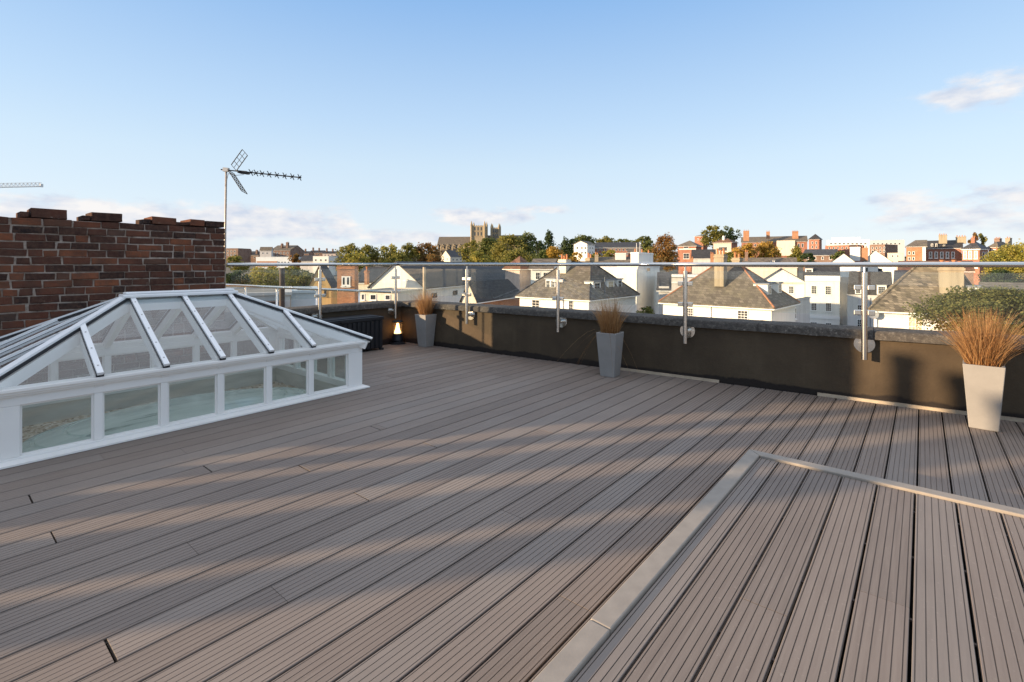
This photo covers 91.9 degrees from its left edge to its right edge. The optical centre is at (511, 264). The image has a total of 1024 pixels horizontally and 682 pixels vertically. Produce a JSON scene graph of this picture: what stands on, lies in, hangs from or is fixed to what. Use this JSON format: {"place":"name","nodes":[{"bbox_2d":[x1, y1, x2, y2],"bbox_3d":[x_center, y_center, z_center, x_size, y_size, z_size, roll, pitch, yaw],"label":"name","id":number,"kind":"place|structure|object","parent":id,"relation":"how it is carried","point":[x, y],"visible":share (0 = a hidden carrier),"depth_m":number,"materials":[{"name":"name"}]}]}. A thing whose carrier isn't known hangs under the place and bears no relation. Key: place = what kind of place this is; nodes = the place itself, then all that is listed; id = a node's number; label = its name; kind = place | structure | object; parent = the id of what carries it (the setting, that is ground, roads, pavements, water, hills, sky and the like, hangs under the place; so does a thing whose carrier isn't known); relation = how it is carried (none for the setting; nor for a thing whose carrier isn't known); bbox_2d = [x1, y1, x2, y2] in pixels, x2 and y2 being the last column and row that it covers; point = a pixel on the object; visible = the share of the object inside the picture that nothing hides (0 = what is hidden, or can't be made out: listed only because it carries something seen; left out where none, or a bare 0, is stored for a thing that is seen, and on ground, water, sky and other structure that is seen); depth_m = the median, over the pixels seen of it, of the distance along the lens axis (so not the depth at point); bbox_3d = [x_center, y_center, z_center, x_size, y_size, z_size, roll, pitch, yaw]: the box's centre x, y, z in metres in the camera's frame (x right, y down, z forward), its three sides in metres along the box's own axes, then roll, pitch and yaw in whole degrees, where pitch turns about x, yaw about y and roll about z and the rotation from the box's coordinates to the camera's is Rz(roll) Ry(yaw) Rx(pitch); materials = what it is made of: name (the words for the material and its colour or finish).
{"place":"outdoors","nodes":[
{"label":"outdoors","id":0,"kind":"place"},
{"bbox_2d":[0,0,1023,257],"label":"sky","id":1,"kind":"structure","parent":0,"point":[400,122],"materials":[{"name":"blue"}]},
{"bbox_2d":[226,258,1011,306],"bbox_3d":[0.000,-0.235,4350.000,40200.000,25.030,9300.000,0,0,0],"label":"ground","id":2,"kind":"structure","parent":0,"point":[675,271],"depth_m":278.76,"materials":[{"name":"green plant"}]},
{"bbox_2d":[226,254,249,273],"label":"tree","id":3,"kind":"object","parent":2,"relation":"on","point":[235,259],"visible":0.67,"depth_m":188.21,"materials":[{"name":"green plant"}]},
{"bbox_2d":[226,248,250,262],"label":"house","id":4,"kind":"structure","parent":2,"relation":"on","point":[244,254],"depth_m":383.63,"materials":[{"name":"brown brick"}]},
{"bbox_2d":[226,269,253,284],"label":"tree","id":5,"kind":"object","parent":2,"relation":"on","point":[233,278],"visible":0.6,"depth_m":91.98,"materials":[{"name":"green plant"}]},
{"bbox_2d":[225,286,291,311],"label":"building","id":6,"kind":"structure","parent":2,"relation":"on","point":[268,295],"depth_m":23.90,"materials":[{"name":"paint"}]},
{"bbox_2d":[245,266,291,285],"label":"tree","id":7,"kind":"object","parent":2,"relation":"on","point":[267,277],"visible":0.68,"depth_m":96.60,"materials":[{"name":"green plant"}]},
{"bbox_2d":[256,257,300,268],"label":"building","id":8,"kind":"structure","parent":2,"relation":"on","point":[271,260],"depth_m":301.68,"materials":[{"name":"paint"}]},
{"bbox_2d":[279,268,285,306],"bbox_3d":[-8.828,3.893,19.000,0.244,7.490,0.250,0,0,0],"label":"flue","id":9,"kind":"object","parent":2,"relation":"on","point":[281,283],"visible":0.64,"depth_m":18.92,"materials":[{"name":"silver metal"}]},
{"bbox_2d":[273,242,303,256],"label":"hall","id":10,"kind":"structure","parent":2,"relation":"on","point":[283,250],"depth_m":399.57,"materials":[{"name":"brown brick"}]},
{"bbox_2d":[285,266,313,286],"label":"tree","id":11,"kind":"object","parent":2,"relation":"on","point":[293,271],"visible":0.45,"depth_m":102.66,"materials":[{"name":"green plant"}]},
{"bbox_2d":[293,272,311,285],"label":"tree","id":12,"kind":"object","parent":2,"relation":"on","point":[300,279],"visible":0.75,"depth_m":94.56,"materials":[{"name":"green plant"}]},
{"bbox_2d":[291,286,317,306],"bbox_3d":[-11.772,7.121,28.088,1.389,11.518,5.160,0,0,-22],"label":"building","id":13,"kind":"structure","parent":2,"relation":"on","point":[302,298],"depth_m":25.76,"materials":[{"name":"paint"}]},
{"bbox_2d":[299,255,318,272],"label":"house","id":14,"kind":"structure","parent":2,"relation":"on","point":[306,258],"depth_m":250.74,"materials":[{"name":"paint"}]},
{"bbox_2d":[308,266,336,304],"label":"house","id":15,"kind":"structure","parent":2,"relation":"on","point":[331,296],"depth_m":60.02,"materials":[{"name":"stone"}]},
{"bbox_2d":[313,256,337,275],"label":"house","id":16,"kind":"structure","parent":2,"relation":"on","point":[323,259],"depth_m":248.97,"materials":[{"name":"white paint"}]},
{"bbox_2d":[336,266,357,303],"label":"tower","id":17,"kind":"structure","parent":2,"relation":"on","point":[347,277],"depth_m":58.01,"materials":[{"name":"orange brick"}]},
{"bbox_2d":[330,243,363,270],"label":"tree","id":18,"kind":"object","parent":2,"relation":"on","point":[349,248],"visible":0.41,"depth_m":208.22,"materials":[{"name":"green plant"}]},
{"bbox_2d":[343,250,370,271],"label":"tree","id":19,"kind":"object","parent":2,"relation":"on","point":[357,258],"visible":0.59,"depth_m":189.46,"materials":[{"name":"green plant"}]},
{"bbox_2d":[355,244,380,268],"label":"tree","id":20,"kind":"object","parent":2,"relation":"on","point":[371,252],"visible":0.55,"depth_m":223.67,"materials":[{"name":"green plant"}]},
{"bbox_2d":[358,267,388,289],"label":"house","id":21,"kind":"structure","parent":2,"relation":"on","point":[367,276],"depth_m":77.60,"materials":[{"name":"stone"}]},
{"bbox_2d":[378,243,397,266],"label":"tree","id":22,"kind":"object","parent":2,"relation":"on","point":[392,248],"visible":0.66,"depth_m":212.72,"materials":[{"name":"green plant"}]},
{"bbox_2d":[360,287,422,301],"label":"house","id":23,"kind":"structure","parent":2,"relation":"on","point":[366,296],"depth_m":47.94,"materials":[{"name":"paint"}]},
{"bbox_2d":[384,252,411,266],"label":"tree","id":24,"kind":"object","parent":2,"relation":"on","point":[396,256],"visible":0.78,"depth_m":193.33,"materials":[{"name":"green plant"}]},
{"bbox_2d":[397,242,419,261],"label":"tree","id":25,"kind":"object","parent":2,"relation":"on","point":[408,247],"visible":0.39,"depth_m":233.93,"materials":[{"name":"green plant"}]},
{"bbox_2d":[413,242,443,261],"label":"tree","id":26,"kind":"object","parent":2,"relation":"on","point":[424,252],"visible":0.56,"depth_m":237.68,"materials":[{"name":"brown plant"}]},
{"bbox_2d":[367,261,504,301],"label":"hall","id":27,"kind":"structure","parent":2,"relation":"on","point":[447,283],"depth_m":70.01,"materials":[{"name":"stone"}]},
{"bbox_2d":[442,250,468,261],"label":"house","id":28,"kind":"structure","parent":2,"relation":"on","point":[450,255],"depth_m":364.16,"materials":[{"name":"white paint"}]},
{"bbox_2d":[456,239,478,261],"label":"tree","id":29,"kind":"object","parent":2,"relation":"on","point":[465,252],"visible":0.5,"depth_m":297.95,"materials":[{"name":"green plant"}]},
{"bbox_2d":[435,221,523,255],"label":"cathedral","id":30,"kind":"structure","parent":2,"relation":"on","point":[478,233],"depth_m":707.52,"materials":[{"name":"stone"}]},
{"bbox_2d":[468,252,490,261],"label":"tree","id":31,"kind":"object","parent":2,"relation":"on","point":[477,257],"visible":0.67,"depth_m":217.72,"materials":[{"name":"green plant"}]},
{"bbox_2d":[476,237,498,261],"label":"tree","id":32,"kind":"object","parent":2,"relation":"on","point":[485,245],"visible":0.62,"depth_m":287.89,"materials":[{"name":"green plant"}]},
{"bbox_2d":[459,279,519,305],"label":"house","id":33,"kind":"structure","parent":2,"relation":"on","point":[500,292],"depth_m":62.79,"materials":[{"name":"tile"}]},
{"bbox_2d":[486,234,529,262],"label":"tree","id":34,"kind":"object","parent":2,"relation":"on","point":[507,242],"visible":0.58,"depth_m":276.51,"materials":[{"name":"green plant"}]},
{"bbox_2d":[502,256,530,290],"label":"house","id":35,"kind":"structure","parent":2,"relation":"on","point":[519,277],"depth_m":84.99,"materials":[{"name":"beige paint"}]},
{"bbox_2d":[495,247,538,266],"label":"tree","id":36,"kind":"object","parent":2,"relation":"on","point":[510,254],"visible":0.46,"depth_m":211.26,"materials":[{"name":"green plant"}]},
{"bbox_2d":[517,231,537,260],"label":"tree","id":37,"kind":"object","parent":2,"relation":"on","point":[530,237],"visible":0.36,"depth_m":282.40,"materials":[{"name":"green plant"}]},
{"bbox_2d":[529,259,557,283],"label":"house","id":38,"kind":"structure","parent":2,"relation":"on","point":[537,272],"depth_m":78.58,"materials":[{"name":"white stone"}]},
{"bbox_2d":[546,246,563,262],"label":"tree","id":39,"kind":"object","parent":2,"relation":"on","point":[552,252],"visible":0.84,"depth_m":222.52,"materials":[{"name":"yellow plant"}]},
{"bbox_2d":[556,236,578,258],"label":"tree","id":40,"kind":"object","parent":2,"relation":"on","point":[566,247],"visible":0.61,"depth_m":328.29,"materials":[{"name":"green plant"}]},
{"bbox_2d":[515,253,639,312],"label":"house","id":41,"kind":"structure","parent":2,"relation":"on","point":[580,286],"depth_m":56.09,"materials":[{"name":"grey stone"}]},
{"bbox_2d":[573,241,595,260],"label":"house","id":42,"kind":"structure","parent":2,"relation":"on","point":[584,248],"depth_m":257.24,"materials":[{"name":"white paint"}]},
{"bbox_2d":[594,252,630,262],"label":"house","id":43,"kind":"structure","parent":2,"relation":"on","point":[620,258],"depth_m":111.82,"materials":[{"name":"white paint"}]},
{"bbox_2d":[595,242,641,256],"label":"building","id":44,"kind":"structure","parent":2,"relation":"on","point":[618,247],"depth_m":293.84,"materials":[{"name":"red brick"}]},
{"bbox_2d":[600,249,659,313],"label":"house","id":45,"kind":"structure","parent":2,"relation":"on","point":[642,280],"depth_m":77.36,"materials":[{"name":"paint"}]},
{"bbox_2d":[656,272,671,313],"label":"house","id":46,"kind":"structure","parent":2,"relation":"on","point":[664,287],"depth_m":66.82,"materials":[{"name":"grey stone"}]},
{"bbox_2d":[650,232,679,271],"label":"tree","id":47,"kind":"object","parent":2,"relation":"on","point":[666,253],"visible":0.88,"depth_m":183.16,"materials":[{"name":"brown plant"}]},
{"bbox_2d":[669,274,698,292],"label":"house","id":48,"kind":"structure","parent":2,"relation":"on","point":[675,278],"depth_m":73.07,"materials":[{"name":"paint"}]},
{"bbox_2d":[677,241,702,273],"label":"house","id":49,"kind":"structure","parent":2,"relation":"on","point":[685,249],"depth_m":202.67,"materials":[{"name":"red brick"}]},
{"bbox_2d":[689,249,715,273],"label":"house","id":50,"kind":"structure","parent":2,"relation":"on","point":[702,255],"depth_m":172.19,"materials":[{"name":"paint"}]},
{"bbox_2d":[700,225,724,248],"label":"tree","id":51,"kind":"object","parent":2,"relation":"on","point":[714,235],"visible":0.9,"depth_m":318.47,"materials":[{"name":"green plant"}]},
{"bbox_2d":[713,236,737,253],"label":"house","id":52,"kind":"structure","parent":2,"relation":"on","point":[728,245],"depth_m":253.06,"materials":[{"name":"white paint"}]},
{"bbox_2d":[658,248,800,321],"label":"house","id":53,"kind":"structure","parent":2,"relation":"on","point":[733,292],"depth_m":50.22,"materials":[{"name":"brown stone"}]},
{"bbox_2d":[732,243,760,258],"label":"tree","id":54,"kind":"object","parent":2,"relation":"on","point":[748,247],"visible":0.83,"depth_m":232.88,"materials":[{"name":"yellow plant"}]},
{"bbox_2d":[754,241,781,257],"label":"tree","id":55,"kind":"object","parent":2,"relation":"on","point":[767,249],"visible":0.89,"depth_m":235.31,"materials":[{"name":"yellow plant"}]},
{"bbox_2d":[743,250,797,277],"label":"house","id":56,"kind":"structure","parent":2,"relation":"on","point":[763,272],"depth_m":125.43,"materials":[{"name":"beige paint"}]},
{"bbox_2d":[741,229,807,261],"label":"college","id":57,"kind":"structure","parent":2,"relation":"on","point":[786,244],"depth_m":386.97,"materials":[{"name":"red brick"}]},
{"bbox_2d":[764,268,804,298],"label":"house","id":58,"kind":"structure","parent":2,"relation":"on","point":[793,285],"depth_m":101.26,"materials":[{"name":"white paint"}]},
{"bbox_2d":[795,297,810,322],"bbox_3d":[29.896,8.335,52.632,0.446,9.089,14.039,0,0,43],"label":"house","id":59,"kind":"structure","parent":2,"relation":"on","point":[802,312],"depth_m":55.51,"materials":[{"name":"paint"}]},
{"bbox_2d":[808,234,822,248],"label":"tower","id":60,"kind":"structure","parent":2,"relation":"on","point":[815,241],"depth_m":374.61,"materials":[{"name":"red brick"}]},
{"bbox_2d":[803,249,837,280],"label":"house","id":61,"kind":"structure","parent":2,"relation":"on","point":[820,255],"depth_m":183.55,"materials":[{"name":"brick"}]},
{"bbox_2d":[805,267,839,324],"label":"house","id":62,"kind":"structure","parent":2,"relation":"on","point":[822,288],"depth_m":96.49,"materials":[{"name":"paint"}]},
{"bbox_2d":[840,276,848,324],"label":"house","id":63,"kind":"structure","parent":2,"relation":"on","point":[843,296],"depth_m":96.59,"materials":[{"name":"white paint"}]},
{"bbox_2d":[825,245,864,261],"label":"building","id":64,"kind":"structure","parent":2,"relation":"on","point":[845,249],"depth_m":406.75,"materials":[{"name":"red brick"}]},
{"bbox_2d":[832,247,860,275],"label":"house","id":65,"kind":"structure","parent":2,"relation":"on","point":[853,257],"depth_m":132.28,"materials":[{"name":"paint"}]},
{"bbox_2d":[827,237,869,255],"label":"building","id":66,"kind":"structure","parent":2,"relation":"on","point":[848,241],"depth_m":531.21,"materials":[{"name":"paint"}]},
{"bbox_2d":[847,271,891,326],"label":"house","id":67,"kind":"structure","parent":2,"relation":"on","point":[881,281],"depth_m":90.88,"materials":[{"name":"stone"}]},
{"bbox_2d":[860,246,895,283],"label":"house","id":68,"kind":"structure","parent":2,"relation":"on","point":[875,256],"depth_m":132.59,"materials":[{"name":"paint"}]},
{"bbox_2d":[870,244,897,256],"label":"building","id":69,"kind":"structure","parent":2,"relation":"on","point":[884,249],"depth_m":333.11,"materials":[{"name":"brown brick"}]},
{"bbox_2d":[870,240,904,260],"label":"building","id":70,"kind":"structure","parent":2,"relation":"on","point":[901,245],"depth_m":504.35,"materials":[{"name":"paint"}]},
{"bbox_2d":[905,240,926,260],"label":"building","id":71,"kind":"structure","parent":2,"relation":"on","point":[915,250],"depth_m":187.12,"materials":[{"name":"orange brick"}]},
{"bbox_2d":[868,260,980,330],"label":"house","id":72,"kind":"structure","parent":2,"relation":"on","point":[909,286],"depth_m":37.20,"materials":[{"name":"tile"}]},
{"bbox_2d":[907,316,923,329],"bbox_3d":[29.553,4.451,36.257,1.041,1.269,0.138,0,0,38],"label":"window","id":73,"kind":"structure","parent":72,"relation":"in","point":[912,325],"depth_m":36.37,"materials":[{"name":"paint"}]},
{"bbox_2d":[897,261,974,284],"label":"house","id":74,"kind":"structure","parent":2,"relation":"on","point":[969,272],"depth_m":92.99,"materials":[{"name":"brown brick"}]},
{"bbox_2d":[926,233,965,260],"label":"building","id":75,"kind":"structure","parent":2,"relation":"on","point":[943,248],"depth_m":193.50,"materials":[{"name":"red brick"}]},
{"bbox_2d":[902,284,1023,334],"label":"bush","id":76,"kind":"object","parent":2,"relation":"on","point":[1005,300],"visible":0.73,"depth_m":19.67,"materials":[{"name":"green plant"}]},
{"bbox_2d":[960,236,989,284],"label":"building","id":77,"kind":"structure","parent":2,"relation":"on","point":[974,251],"depth_m":183.65,"materials":[{"name":"red brick"}]},
{"bbox_2d":[975,238,1023,282],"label":"tree","id":78,"kind":"object","parent":2,"relation":"on","point":[1007,254],"visible":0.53,"depth_m":99.50,"materials":[{"name":"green plant"}]},
{"bbox_2d":[988,237,1011,268],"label":"building","id":79,"kind":"structure","parent":2,"relation":"on","point":[998,243],"depth_m":186.25,"materials":[{"name":"red brick"}]},
{"bbox_2d":[978,282,1023,334],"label":"house","id":80,"kind":"structure","parent":2,"relation":"on","point":[1003,284],"depth_m":53.03,"materials":[{"name":"grey brick"}]},
{"bbox_2d":[981,268,1021,282],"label":"tree","id":81,"kind":"object","parent":2,"relation":"on","point":[1000,275],"visible":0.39,"depth_m":87.26,"materials":[{"name":"green plant"}]},
{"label":"terrace building","id":82,"kind":"object","parent":2,"relation":"on","visible":0},
{"bbox_2d":[29,411,1023,681],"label":"roof slab","id":83,"kind":"structure","parent":82,"relation":"on","point":[911,569],"depth_m":1.91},
{"bbox_2d":[0,208,224,385],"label":"brick wall","id":84,"kind":"structure","parent":83,"relation":"on","point":[55,263],"depth_m":5.15,"materials":[{"name":"brown brick"}]},
{"bbox_2d":[224,300,401,357],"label":"parapet wall","id":85,"kind":"structure","parent":83,"relation":"on","point":[379,308],"depth_m":7.37,"materials":[{"name":"paint"}]},
{"bbox_2d":[221,149,300,287],"bbox_3d":[-3.243,-0.438,6.398,1.038,2.120,0.260,0,0,0],"label":"tv aerial","id":86,"kind":"object","parent":85,"relation":"on","point":[225,169],"visible":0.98,"depth_m":6.39,"materials":[{"name":"metal"}]},
{"bbox_2d":[226,284,390,305],"bbox_3d":[-3.308,1.927,7.682,0.900,3.305,5.029,0,0,40],"label":"stair handrail","id":87,"kind":"object","parent":85,"relation":"attached to","point":[287,287],"visible":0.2,"depth_m":7.84,"materials":[{"name":"silver metal"}]},
{"bbox_2d":[226,263,399,318],"bbox_3d":[-2.686,0.428,7.079,0.122,0.894,2.598,0,0,40],"label":"glass railing","id":88,"kind":"object","parent":85,"relation":"on","point":[391,310],"visible":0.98,"depth_m":6.99,"materials":[{"name":"silver metal"}]},
{"bbox_2d":[0,342,1023,681],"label":"deck","id":89,"kind":"structure","parent":83,"relation":"on","point":[414,512],"depth_m":2.57,"materials":[{"name":"wood"}]},
{"bbox_2d":[0,288,372,469],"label":"skylight","id":90,"kind":"object","parent":89,"relation":"on","point":[51,344],"visible":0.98,"depth_m":4.38,"materials":[{"name":"white paint"}]},
{"bbox_2d":[20,394,93,455],"bbox_3d":[-3.061,1.070,3.337,0.009,0.330,0.370,0,0,40],"label":"window pane","id":91,"kind":"structure","parent":90,"relation":"in","point":[92,395],"depth_m":3.35,"materials":[{"name":"clear glass"}]},
{"bbox_2d":[103,383,159,437],"bbox_3d":[-2.802,1.070,3.650,0.009,0.330,0.346,0,0,40],"label":"window pane","id":92,"kind":"structure","parent":90,"relation":"in","point":[158,384],"depth_m":3.67,"materials":[{"name":"clear glass"}]},
{"bbox_2d":[22,381,296,442],"bbox_3d":[-3.112,1.460,4.675,1.700,0.020,2.543,0,0,40],"label":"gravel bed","id":93,"kind":"object","parent":90,"relation":"in","point":[29,431],"visible":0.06,"depth_m":4.53,"materials":[{"name":"grey gravel"}]},
{"bbox_2d":[22,387,305,452],"bbox_3d":[-2.959,1.376,4.547,1.320,0.208,2.240,0,0,40],"label":"oval laylight","id":94,"kind":"object","parent":93,"relation":"on","point":[138,416],"visible":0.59,"depth_m":4.25,"materials":[{"name":"glass"}]},
{"bbox_2d":[168,374,216,423],"bbox_3d":[-2.550,1.070,3.953,0.009,0.330,0.346,0,0,40],"label":"window pane","id":95,"kind":"structure","parent":90,"relation":"in","point":[216,374],"depth_m":3.98,"materials":[{"name":"clear glass"}]},
{"bbox_2d":[224,367,264,411],"bbox_3d":[-2.299,1.070,4.256,0.009,0.330,0.346,0,0,40],"label":"window pane","id":96,"kind":"structure","parent":90,"relation":"in","point":[260,367],"depth_m":4.25,"materials":[{"name":"clear glass"}]},
{"bbox_2d":[287,314,383,362],"bbox_3d":[-2.488,1.024,7.051,0.438,0.512,1.300,0,0,40],"label":"storage box","id":97,"kind":"object","parent":89,"relation":"on","point":[369,325],"visible":0.45,"depth_m":7.21,"materials":[{"name":"black plastic"}]},
{"bbox_2d":[390,320,405,344],"bbox_3d":[-1.844,1.090,7.983,0.250,0.380,0.250,0,0,0],"label":"lantern","id":98,"kind":"object","parent":89,"relation":"on","point":[397,338],"visible":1,"depth_m":7.93,"materials":[{"name":"black plastic"}]},
{"bbox_2d":[403,289,439,346],"bbox_3d":[-1.368,0.813,7.736,1.015,0.935,0.713,0,0,36],"label":"planter","id":99,"kind":"object","parent":89,"relation":"on","point":[425,318],"visible":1,"depth_m":7.67,"materials":[{"name":"ceramic"}]},
{"bbox_2d":[560,295,639,377],"bbox_3d":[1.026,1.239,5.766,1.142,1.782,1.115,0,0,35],"label":"planter","id":100,"kind":"object","parent":89,"relation":"on","point":[610,335],"visible":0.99,"depth_m":5.62,"materials":[{"name":"ceramic"}]},
{"bbox_2d":[620,368,718,382],"bbox_3d":[1.778,1.268,5.670,1.123,0.030,0.022,0,0,35],"label":"batten","id":101,"kind":"object","parent":89,"relation":"on","point":[673,375],"visible":0.86,"depth_m":5.63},
{"bbox_2d":[532,449,1023,681],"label":"landing edging","id":102,"kind":"object","parent":89,"relation":"on","point":[571,659],"visible":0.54,"depth_m":1.94,"materials":[{"name":"grey metal"}]},
{"bbox_2d":[572,458,1023,681],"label":"landing","id":103,"kind":"object","parent":89,"relation":"on","point":[716,603],"visible":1,"depth_m":1.71,"materials":[{"name":"wood"}]},
{"bbox_2d":[817,392,1023,421],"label":"batten","id":104,"kind":"object","parent":89,"relation":"on","point":[1015,419],"visible":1,"depth_m":4.42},
{"bbox_2d":[918,306,1023,431],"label":"planter","id":105,"kind":"object","parent":89,"relation":"on","point":[984,351],"visible":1,"depth_m":3.82,"materials":[{"name":"ceramic"}]},
{"bbox_2d":[402,300,1023,423],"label":"parapet wall","id":106,"kind":"structure","parent":83,"relation":"on","point":[914,367],"depth_m":5.18,"materials":[{"name":"stone"}]},
{"bbox_2d":[398,262,1023,359],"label":"glass railing","id":107,"kind":"object","parent":106,"relation":"on","point":[864,345],"visible":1,"depth_m":5.13,"materials":[{"name":"silver metal"}]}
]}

